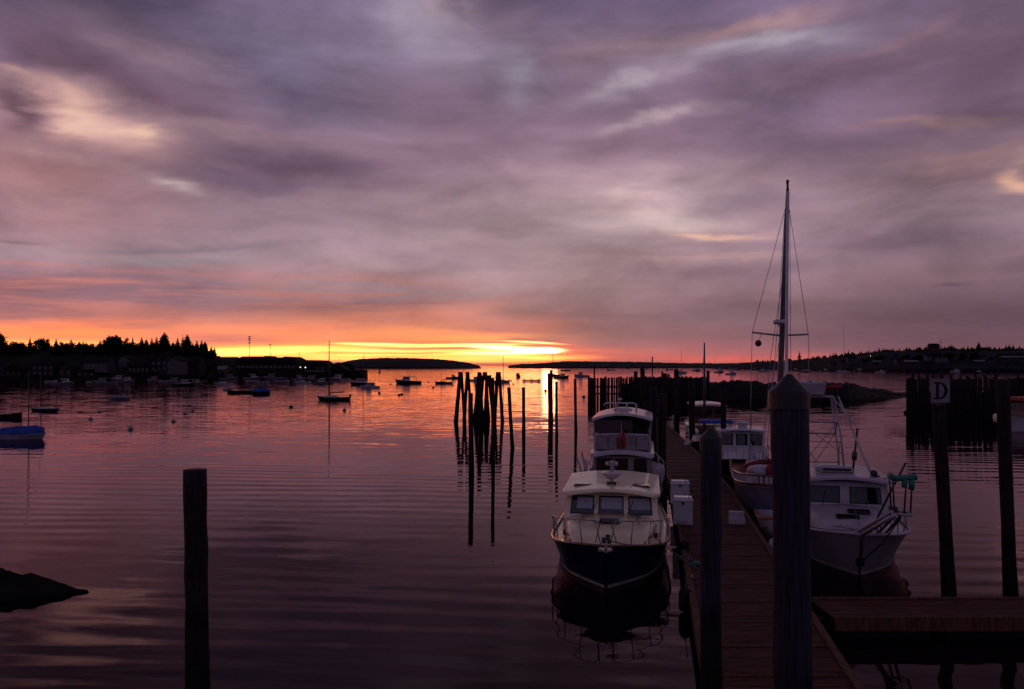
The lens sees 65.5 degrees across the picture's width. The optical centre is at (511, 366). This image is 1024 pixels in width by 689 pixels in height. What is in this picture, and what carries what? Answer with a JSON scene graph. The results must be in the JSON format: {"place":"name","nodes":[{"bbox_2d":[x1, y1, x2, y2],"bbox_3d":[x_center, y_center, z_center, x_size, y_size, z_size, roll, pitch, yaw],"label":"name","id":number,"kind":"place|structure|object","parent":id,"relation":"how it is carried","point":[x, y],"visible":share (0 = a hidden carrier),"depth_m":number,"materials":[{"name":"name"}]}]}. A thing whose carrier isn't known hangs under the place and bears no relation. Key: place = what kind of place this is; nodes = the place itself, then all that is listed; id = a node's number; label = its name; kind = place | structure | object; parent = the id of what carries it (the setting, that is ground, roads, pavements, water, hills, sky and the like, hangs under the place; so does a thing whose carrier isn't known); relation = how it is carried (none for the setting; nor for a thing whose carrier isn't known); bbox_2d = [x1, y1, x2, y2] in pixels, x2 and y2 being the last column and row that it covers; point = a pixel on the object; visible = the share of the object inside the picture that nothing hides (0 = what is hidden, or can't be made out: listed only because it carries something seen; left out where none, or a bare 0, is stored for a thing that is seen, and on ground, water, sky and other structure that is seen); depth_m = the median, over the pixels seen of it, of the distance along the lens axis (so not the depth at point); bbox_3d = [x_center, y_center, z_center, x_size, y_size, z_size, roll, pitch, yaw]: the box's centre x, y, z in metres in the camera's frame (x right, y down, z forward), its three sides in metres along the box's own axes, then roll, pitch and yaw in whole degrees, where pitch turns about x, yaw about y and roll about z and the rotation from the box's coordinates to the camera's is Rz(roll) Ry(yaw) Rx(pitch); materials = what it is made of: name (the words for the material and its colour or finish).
{"place":"outdoors","nodes":[
{"label":"outdoors","id":0,"kind":"place"},
{"bbox_2d":[0,350,328,379],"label":"town hillside","id":1,"kind":"structure","parent":0,"point":[6,360],"depth_m":392.26,"materials":[{"name":"black plant"}]},
{"bbox_2d":[4,363,30,374],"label":"house","id":2,"kind":"structure","parent":1,"relation":"on","point":[17,368],"depth_m":365.00,"materials":[{"name":"concrete"}]},
{"bbox_2d":[31,338,51,347],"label":"leafy tree","id":3,"kind":"object","parent":1,"relation":"on","point":[42,343],"visible":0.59,"depth_m":415.64,"materials":[{"name":"green plant"}]},
{"bbox_2d":[31,359,62,374],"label":"house","id":4,"kind":"structure","parent":1,"relation":"on","point":[45,366],"depth_m":365.00,"materials":[{"name":"grey"}]},
{"bbox_2d":[49,345,63,355],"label":"leafy tree","id":5,"kind":"object","parent":1,"relation":"on","point":[57,351],"visible":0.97,"depth_m":398.49,"materials":[{"name":"green plant"}]},
{"bbox_2d":[57,342,75,352],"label":"leafy tree","id":6,"kind":"object","parent":1,"relation":"on","point":[66,345],"visible":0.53,"depth_m":406.95,"materials":[{"name":"green plant"}]},
{"bbox_2d":[58,361,81,375],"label":"fish house","id":7,"kind":"structure","parent":1,"relation":"on","point":[67,368],"depth_m":365.00,"materials":[{"name":"grey"}]},
{"bbox_2d":[76,366,103,378],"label":"shed","id":8,"kind":"structure","parent":1,"relation":"on","point":[81,371],"depth_m":365.00,"materials":[{"name":"grey"}]},
{"bbox_2d":[82,354,117,371],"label":"house","id":9,"kind":"structure","parent":1,"relation":"on","point":[103,364],"depth_m":365.21,"materials":[{"name":"concrete"}]},
{"bbox_2d":[93,343,110,355],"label":"leafy tree","id":10,"kind":"object","parent":1,"relation":"on","point":[104,346],"visible":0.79,"depth_m":403.58,"materials":[{"name":"green plant"}]},
{"bbox_2d":[101,335,123,348],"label":"leafy tree","id":11,"kind":"object","parent":1,"relation":"on","point":[115,340],"visible":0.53,"depth_m":420.41,"materials":[{"name":"green plant"}]},
{"bbox_2d":[118,355,137,366],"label":"house","id":12,"kind":"structure","parent":1,"relation":"on","point":[124,360],"depth_m":370.50,"materials":[{"name":"concrete"}]},
{"bbox_2d":[123,344,136,354],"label":"leafy tree","id":13,"kind":"object","parent":1,"relation":"on","point":[130,351],"visible":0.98,"depth_m":410.54,"materials":[{"name":"green plant"}]},
{"bbox_2d":[127,360,150,376],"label":"house","id":14,"kind":"structure","parent":1,"relation":"on","point":[139,366],"depth_m":365.00,"materials":[{"name":"concrete"}]},
{"bbox_2d":[150,351,170,375],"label":"house","id":15,"kind":"structure","parent":1,"relation":"on","point":[159,361],"depth_m":365.00,"materials":[{"name":"grey"}]},
{"bbox_2d":[158,332,170,345],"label":"spruce tree","id":16,"kind":"object","parent":1,"relation":"on","point":[164,339],"visible":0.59,"depth_m":442.09,"materials":[{"name":"green plant"}]},
{"bbox_2d":[166,356,188,375],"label":"house","id":17,"kind":"structure","parent":1,"relation":"on","point":[177,364],"depth_m":365.00,"materials":[{"name":"concrete"}]},
{"bbox_2d":[180,343,199,355],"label":"leafy tree","id":18,"kind":"object","parent":1,"relation":"on","point":[190,346],"visible":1,"depth_m":427.81,"materials":[{"name":"green plant"}]},
{"bbox_2d":[184,357,206,375],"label":"house","id":19,"kind":"structure","parent":1,"relation":"on","point":[196,365],"depth_m":377.53,"materials":[{"name":"grey"}]},
{"bbox_2d":[198,361,217,378],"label":"house","id":20,"kind":"structure","parent":1,"relation":"on","point":[211,367],"depth_m":391.44,"materials":[{"name":"concrete"}]},
{"bbox_2d":[217,366,231,373],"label":"wharf building","id":21,"kind":"structure","parent":1,"relation":"on","point":[220,370],"depth_m":410.82,"materials":[{"name":"metal"}]},
{"bbox_2d":[235,356,306,376],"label":"warehouse","id":22,"kind":"structure","parent":1,"relation":"on","point":[261,363],"depth_m":400.00,"materials":[{"name":"concrete"}]},
{"bbox_2d":[295,360,333,377],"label":"warehouse","id":23,"kind":"structure","parent":1,"relation":"on","point":[315,365],"depth_m":420.00,"materials":[{"name":"wood"}]},
{"bbox_2d":[341,358,480,368],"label":"island","id":24,"kind":"structure","parent":0,"point":[396,363],"depth_m":2255.52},
{"bbox_2d":[0,366,1023,688],"bbox_3d":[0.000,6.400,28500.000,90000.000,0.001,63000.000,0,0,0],"label":"water","id":25,"kind":"structure","parent":0,"point":[372,538],"depth_m":29.23,"materials":[{"name":"purple liquid"}]},
{"bbox_2d":[0,412,21,418],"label":"open boat","id":26,"kind":"object","parent":25,"relation":"on","point":[18,415],"visible":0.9,"depth_m":96.42,"materials":[{"name":"black paint"}]},
{"bbox_2d":[0,369,45,438],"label":"moored sloop","id":27,"kind":"object","parent":25,"relation":"on","point":[27,432],"visible":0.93,"depth_m":69.74,"materials":[{"name":"blue paint"}]},
{"bbox_2d":[0,567,88,601],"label":"rock ledge","id":28,"kind":"object","parent":25,"relation":"in","point":[13,586],"visible":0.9,"depth_m":22.35,"materials":[{"name":"black stone"}]},
{"bbox_2d":[30,374,59,410],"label":"moored sloop","id":29,"kind":"object","parent":25,"relation":"on","point":[40,408],"visible":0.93,"depth_m":113.20,"materials":[{"name":"white paint"}]},
{"bbox_2d":[52,379,74,384],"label":"shore boat","id":30,"kind":"object","parent":25,"relation":"on","point":[65,382],"visible":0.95,"depth_m":274.75,"materials":[{"name":"paint"}]},
{"bbox_2d":[38,376,114,380],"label":"pier","id":31,"kind":"structure","parent":25,"relation":"in","point":[74,377],"depth_m":352.13,"materials":[{"name":"black wood"}]},
{"bbox_2d":[91,378,116,384],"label":"shore boat","id":32,"kind":"object","parent":25,"relation":"on","point":[101,381],"visible":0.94,"depth_m":274.40,"materials":[{"name":"paint"}]},
{"bbox_2d":[116,375,134,382],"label":"shore boat","id":33,"kind":"object","parent":25,"relation":"on","point":[127,380],"visible":0.96,"depth_m":312.33,"materials":[{"name":"paint"}]},
{"bbox_2d":[127,374,215,380],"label":"pier","id":34,"kind":"structure","parent":25,"relation":"in","point":[171,376],"depth_m":356.23,"materials":[{"name":"black wood"}]},
{"bbox_2d":[172,377,194,385],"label":"shore boat","id":35,"kind":"object","parent":25,"relation":"on","point":[185,383],"visible":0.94,"depth_m":257.01,"materials":[{"name":"white paint"}]},
{"bbox_2d":[183,468,210,688],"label":"piling","id":36,"kind":"object","parent":25,"relation":"in","point":[197,664],"visible":1,"depth_m":12.36,"materials":[{"name":"brown wood"}]},
{"bbox_2d":[218,372,237,379],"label":"shore boat","id":37,"kind":"object","parent":25,"relation":"on","point":[230,377],"visible":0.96,"depth_m":370.44,"materials":[{"name":"paint"}]},
{"bbox_2d":[242,374,261,379],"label":"shore boat","id":38,"kind":"object","parent":25,"relation":"on","point":[253,377],"visible":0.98,"depth_m":379.41,"materials":[{"name":"paint"}]},
{"bbox_2d":[252,388,269,393],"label":"covered skiff","id":39,"kind":"object","parent":25,"relation":"on","point":[261,391],"visible":0.97,"depth_m":183.10,"materials":[{"name":"black paint"}]},
{"bbox_2d":[263,374,283,379],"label":"shore boat","id":40,"kind":"object","parent":25,"relation":"on","point":[270,377],"visible":0.96,"depth_m":379.09,"materials":[{"name":"paint"}]},
{"bbox_2d":[242,371,328,378],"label":"pier","id":41,"kind":"structure","parent":25,"relation":"in","point":[288,373],"depth_m":388.12,"materials":[{"name":"black wood"}]},
{"bbox_2d":[294,357,310,382],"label":"moored sloop","id":42,"kind":"object","parent":25,"relation":"on","point":[301,381],"visible":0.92,"depth_m":306.69,"materials":[{"name":"white paint"}]},
{"bbox_2d":[314,376,333,383],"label":"shore boat","id":43,"kind":"object","parent":25,"relation":"on","point":[321,381],"visible":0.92,"depth_m":284.33,"materials":[{"name":"paint"}]},
{"bbox_2d":[317,341,350,400],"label":"moored sloop","id":44,"kind":"object","parent":25,"relation":"on","point":[332,397],"visible":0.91,"depth_m":148.87,"materials":[{"name":"black paint"}]},
{"bbox_2d":[330,365,348,377],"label":"warehouse","id":45,"kind":"structure","parent":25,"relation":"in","point":[341,368],"depth_m":425.04,"materials":[{"name":"concrete"}]},
{"bbox_2d":[330,372,349,380],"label":"shore boat","id":46,"kind":"object","parent":25,"relation":"on","point":[337,378],"visible":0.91,"depth_m":353.94,"materials":[{"name":"paint"}]},
{"bbox_2d":[347,369,367,377],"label":"warehouse","id":47,"kind":"structure","parent":25,"relation":"on","point":[354,371],"depth_m":430.00,"materials":[{"name":"concrete"}]},
{"bbox_2d":[350,379,372,384],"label":"moored lobster boat","id":48,"kind":"object","parent":25,"relation":"on","point":[358,382],"visible":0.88,"depth_m":269.60,"materials":[{"name":"white paint"}]},
{"bbox_2d":[360,382,379,387],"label":"moored lobster boat","id":49,"kind":"object","parent":25,"relation":"on","point":[368,385],"visible":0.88,"depth_m":230.81,"materials":[{"name":"white paint"}]},
{"bbox_2d":[395,376,421,383],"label":"moored lobster boat","id":50,"kind":"object","parent":25,"relation":"on","point":[405,380],"visible":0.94,"depth_m":289.33,"materials":[{"name":"black paint"}]},
{"bbox_2d":[454,372,461,421],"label":"piling","id":51,"kind":"object","parent":25,"relation":"in","point":[456,416],"visible":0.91,"depth_m":91.80,"materials":[{"name":"brown wood"}]},
{"bbox_2d":[461,372,465,420],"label":"piling","id":52,"kind":"object","parent":25,"relation":"in","point":[463,402],"visible":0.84,"depth_m":92.35,"materials":[{"name":"brown wood"}]},
{"bbox_2d":[462,372,467,419],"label":"piling","id":53,"kind":"object","parent":25,"relation":"in","point":[466,387],"visible":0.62,"depth_m":94.83,"materials":[{"name":"brown wood"}]},
{"bbox_2d":[468,393,473,471],"bbox_3d":[-2.481,4.419,48.495,0.382,5.576,0.363,0,0,0],"label":"piling","id":54,"kind":"object","parent":25,"relation":"in","point":[470,428],"visible":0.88,"depth_m":48.37,"materials":[{"name":"brown wood"}]},
{"bbox_2d":[473,372,480,421],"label":"piling","id":55,"kind":"object","parent":25,"relation":"in","point":[476,400],"visible":0.78,"depth_m":91.82,"materials":[{"name":"brown wood"}]},
{"bbox_2d":[477,388,482,436],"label":"piling","id":56,"kind":"object","parent":25,"relation":"in","point":[480,424],"visible":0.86,"depth_m":71.84,"materials":[{"name":"brown wood"}]},
{"bbox_2d":[483,379,487,422],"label":"piling","id":57,"kind":"object","parent":25,"relation":"in","point":[485,403],"visible":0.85,"depth_m":89.81,"materials":[{"name":"brown wood"}]},
{"bbox_2d":[487,375,495,423],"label":"piling","id":58,"kind":"object","parent":25,"relation":"in","point":[489,377],"visible":0.35,"depth_m":87.81,"materials":[{"name":"brown wood"}]},
{"bbox_2d":[491,378,494,462],"bbox_3d":[-1.263,3.982,52.999,0.304,6.438,0.288,0,0,0],"label":"piling","id":59,"kind":"object","parent":25,"relation":"in","point":[492,423],"visible":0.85,"depth_m":52.90,"materials":[{"name":"brown wood"}]},
{"bbox_2d":[495,372,498,420],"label":"piling","id":60,"kind":"object","parent":25,"relation":"in","point":[496,386],"visible":0.62,"depth_m":92.82,"materials":[{"name":"brown wood"}]},
{"bbox_2d":[498,372,503,420],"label":"piling","id":61,"kind":"object","parent":25,"relation":"in","point":[501,401],"visible":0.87,"depth_m":92.83,"materials":[{"name":"brown wood"}]},
{"bbox_2d":[507,387,513,448],"bbox_3d":[-0.082,4.418,62.008,0.605,5.574,0.338,0,0,0],"label":"piling","id":62,"kind":"object","parent":25,"relation":"in","point":[510,418],"visible":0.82,"depth_m":61.87,"materials":[{"name":"brown wood"}]},
{"bbox_2d":[522,387,525,432],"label":"piling","id":63,"kind":"object","parent":25,"relation":"in","point":[523,412],"visible":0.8,"depth_m":75.86,"materials":[{"name":"brown wood"}]},
{"bbox_2d":[547,373,550,420],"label":"piling","id":64,"kind":"object","parent":25,"relation":"in","point":[549,402],"visible":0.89,"depth_m":92.86,"materials":[{"name":"brown wood"}]},
{"bbox_2d":[550,370,552,419],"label":"piling","id":65,"kind":"object","parent":25,"relation":"in","point":[551,382],"visible":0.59,"depth_m":94.85,"materials":[{"name":"brown wood"}]},
{"bbox_2d":[555,381,557,437],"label":"piling","id":66,"kind":"object","parent":25,"relation":"in","point":[556,409],"visible":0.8,"depth_m":71.41,"materials":[{"name":"brown wood"}]},
{"bbox_2d":[574,379,576,430],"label":"piling","id":67,"kind":"object","parent":25,"relation":"in","point":[575,404],"visible":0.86,"depth_m":78.40,"materials":[{"name":"brown wood"}]},
{"bbox_2d":[551,461,670,588],"bbox_3d":[3.450,5.035,27.428,3.945,3.630,10.612,0,0,9],"label":"motor yacht","id":68,"kind":"object","parent":25,"relation":"on","point":[619,518],"visible":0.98,"depth_m":25.09,"materials":[{"name":"white paint"}]},
{"bbox_2d":[576,398,664,502],"bbox_3d":[5.506,4.155,39.811,4.021,5.390,10.532,0,0,10],"label":"flybridge cruiser","id":69,"kind":"object","parent":25,"relation":"on","point":[622,436],"visible":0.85,"depth_m":35.69,"materials":[{"name":"white paint"}]},
{"bbox_2d":[640,368,644,408],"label":"piling","id":70,"kind":"object","parent":25,"relation":"in","point":[642,386],"visible":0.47,"depth_m":91.79,"materials":[{"name":"brown wood"}]},
{"bbox_2d":[588,365,709,402],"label":"timber breakwater","id":71,"kind":"object","parent":25,"relation":"in","point":[627,392],"visible":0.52,"depth_m":138.86,"materials":[{"name":"brown wood"}]},
{"bbox_2d":[649,386,656,462],"bbox_3d":[7.808,4.147,43.997,0.479,6.112,0.498,0,0,0],"label":"piling","id":72,"kind":"object","parent":25,"relation":"in","point":[653,399],"visible":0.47,"depth_m":43.81,"materials":[{"name":"brown wood"}]},
{"bbox_2d":[658,393,666,506],"bbox_3d":[6.897,4.229,36.502,0.430,5.949,0.441,0,0,0],"label":"piling","id":73,"kind":"object","parent":25,"relation":"in","point":[662,421],"visible":0.65,"depth_m":36.33,"materials":[{"name":"brown wood"}]},
{"bbox_2d":[663,373,666,419],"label":"piling","id":74,"kind":"object","parent":25,"relation":"in","point":[664,383],"visible":0.58,"depth_m":94.80,"materials":[{"name":"brown wood"}]},
{"bbox_2d":[674,370,679,434],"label":"piling","id":75,"kind":"object","parent":25,"relation":"in","point":[676,402],"visible":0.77,"depth_m":73.82,"materials":[{"name":"brown wood"}]},
{"bbox_2d":[688,383,694,438],"bbox_3d":[14.484,4.266,64.006,0.602,5.879,0.594,0,0,0],"label":"piling","id":76,"kind":"object","parent":25,"relation":"in","point":[691,386],"visible":0.71,"depth_m":63.79,"materials":[{"name":"brown wood"}]},
{"bbox_2d":[689,343,710,451],"bbox_3d":[14.749,2.528,61.457,2.367,8.644,7.032,0,0,7],"label":"sloop","id":77,"kind":"object","parent":25,"relation":"on","point":[694,441],"visible":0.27,"depth_m":60.52,"materials":[{"name":"white paint"}]},
{"bbox_2d":[684,401,728,434],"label":"wooden cruiser","id":78,"kind":"object","parent":25,"relation":"on","point":[713,410],"visible":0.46,"depth_m":68.14,"materials":[{"name":"white wood"}]},
{"bbox_2d":[699,427,722,688],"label":"piling","id":79,"kind":"object","parent":25,"relation":"in","point":[710,449],"visible":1,"depth_m":12.16,"materials":[{"name":"brown wood"}]},
{"bbox_2d":[721,388,725,428],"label":"piling","id":80,"kind":"object","parent":25,"relation":"in","point":[723,407],"visible":0.38,"depth_m":47.36,"materials":[{"name":"brown wood"}]},
{"bbox_2d":[699,414,769,478],"bbox_3d":[13.419,4.875,48.067,3.922,3.950,8.633,0,0,11],"label":"pilothouse boat","id":81,"kind":"object","parent":25,"relation":"on","point":[741,438],"visible":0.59,"depth_m":46.69,"materials":[{"name":"white paint"}]},
{"bbox_2d":[648,417,863,688],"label":"floating dock","id":82,"kind":"object","parent":25,"relation":"on","point":[747,603],"visible":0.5,"depth_m":20.21,"materials":[{"name":"brown wood"}]},
{"bbox_2d":[670,479,689,503],"bbox_3d":[7.223,5.345,34.267,0.844,1.089,0.567,0,0,9],"label":"dock box","id":83,"kind":"object","parent":82,"relation":"on","point":[679,487],"visible":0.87,"depth_m":34.05,"materials":[{"name":"white paint"}]},
{"bbox_2d":[672,495,692,524],"bbox_3d":[6.381,5.325,29.781,0.764,1.129,0.617,0,0,9],"label":"dock box","id":84,"kind":"object","parent":82,"relation":"on","point":[682,509],"visible":1,"depth_m":29.53,"materials":[{"name":"white paint"}]},
{"bbox_2d":[680,529,688,560],"bbox_3d":[5.550,5.724,25.600,0.300,1.151,0.292,0,0,0],"label":"fender","id":85,"kind":"object","parent":82,"relation":"hanging from","point":[684,543],"visible":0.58,"depth_m":25.50,"materials":[{"name":"black rubber"}]},
{"bbox_2d":[679,571,690,612],"bbox_3d":[4.500,5.854,20.700,0.340,1.071,0.331,0,0,0],"label":"fender","id":86,"kind":"object","parent":82,"relation":"hanging from","point":[684,607],"visible":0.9,"depth_m":20.56,"materials":[{"name":"black rubber"}]},
{"bbox_2d":[684,427,690,444],"bbox_3d":[13.115,5.245,59.574,0.450,1.290,0.720,0,0,9],"label":"power pedestal","id":87,"kind":"object","parent":82,"relation":"on","point":[687,436],"visible":1,"depth_m":59.63,"materials":[{"name":"white plastic"}]},
{"bbox_2d":[728,511,745,523],"bbox_3d":[8.435,5.680,29.887,0.598,0.420,0.500,0,0,9],"label":"dock step","id":88,"kind":"object","parent":82,"relation":"on","point":[735,517],"visible":1,"depth_m":29.84,"materials":[{"name":"white paint"}]},
{"bbox_2d":[755,509,772,538],"bbox_3d":[9.953,5.979,30.413,1.220,1.082,3.473,0,0,12],"label":"skiff","id":89,"kind":"object","parent":25,"relation":"on","point":[765,519],"visible":0.44,"depth_m":30.01,"materials":[{"name":"white paint"}]},
{"bbox_2d":[730,180,809,511],"bbox_3d":[12.525,-1.027,38.365,3.796,15.755,12.544,0,0,13],"label":"sailing yacht","id":90,"kind":"object","parent":25,"relation":"on","point":[753,483],"visible":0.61,"depth_m":37.00,"materials":[{"name":"grey paint"}]},
{"bbox_2d":[768,374,812,688],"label":"piling","id":91,"kind":"object","parent":25,"relation":"in","point":[789,400],"visible":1,"depth_m":9.22,"materials":[{"name":"brown wood"}]},
{"bbox_2d":[710,380,905,400],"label":"rock islet","id":92,"kind":"object","parent":25,"relation":"in","point":[741,390],"visible":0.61,"depth_m":148.48,"materials":[{"name":"black stone"}]},
{"bbox_2d":[800,379,917,575],"bbox_3d":[11.566,3.665,27.736,3.995,6.370,12.927,0,0,16],"label":"lobster boat","id":93,"kind":"object","parent":25,"relation":"on","point":[851,506],"visible":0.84,"depth_m":26.09,"materials":[{"name":"grey paint"}]},
{"bbox_2d":[812,597,1023,637],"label":"finger float","id":94,"kind":"object","parent":25,"relation":"on","point":[922,617],"visible":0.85,"depth_m":18.85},
{"bbox_2d":[931,403,956,596],"bbox_3d":[11.741,4.103,21.597,0.682,6.212,0.404,0,0,0],"label":"piling","id":95,"kind":"object","parent":25,"relation":"in","point":[947,562],"visible":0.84,"depth_m":21.46,"materials":[{"name":"brown wood"}]},
{"bbox_2d":[931,379,949,405],"bbox_3d":[11.488,0.699,21.402,0.500,0.720,0.156,0,0,0],"label":"letter sign","id":96,"kind":"object","parent":95,"relation":"attached to","point":[940,391],"visible":1,"depth_m":21.33,"materials":[{"name":"white paint"}]},
{"bbox_2d":[884,368,1023,417],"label":"timber wharf","id":97,"kind":"structure","parent":25,"relation":"in","point":[969,398],"depth_m":98.48,"materials":[{"name":"brown wood"}]},
{"bbox_2d":[995,380,1018,596],"bbox_3d":[13.371,3.788,21.498,0.590,6.834,0.391,0,0,0],"label":"piling","id":98,"kind":"object","parent":25,"relation":"in","point":[1007,512],"visible":0.84,"depth_m":21.36,"materials":[{"name":"brown wood"}]},
{"bbox_2d":[992,396,1023,431],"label":"cabin boat","id":99,"kind":"object","parent":25,"relation":"on","point":[1017,413],"visible":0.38,"depth_m":77.82,"materials":[{"name":"white wood"}]},
{"bbox_2d":[0,0,1023,365],"label":"sky","id":100,"kind":"structure","parent":0,"point":[478,182],"materials":[{"name":"purple"}]},
{"bbox_2d":[508,361,735,367],"bbox_3d":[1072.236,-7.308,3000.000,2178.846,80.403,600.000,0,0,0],"label":"mainland","id":101,"kind":"structure","parent":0,"point":[583,364],"depth_m":2839.50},
{"bbox_2d":[717,349,1023,371],"bbox_3d":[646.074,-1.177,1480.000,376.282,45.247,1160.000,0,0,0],"label":"hillside","id":102,"kind":"structure","parent":0,"point":[964,365],"depth_m":1053.44,"materials":[{"name":"plant"}]},
{"bbox_2d":[927,343,939,352],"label":"house","id":103,"kind":"structure","parent":102,"relation":"on","point":[933,347],"depth_m":1060.00,"materials":[{"name":"grey"}]},
{"bbox_2d":[932,356,947,362],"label":"house","id":104,"kind":"structure","parent":102,"relation":"on","point":[938,359],"depth_m":985.00,"materials":[{"name":"concrete"}]},
{"bbox_2d":[998,356,1023,362],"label":"house","id":105,"kind":"structure","parent":102,"relation":"on","point":[1008,359],"depth_m":964.82,"materials":[{"name":"grey"}]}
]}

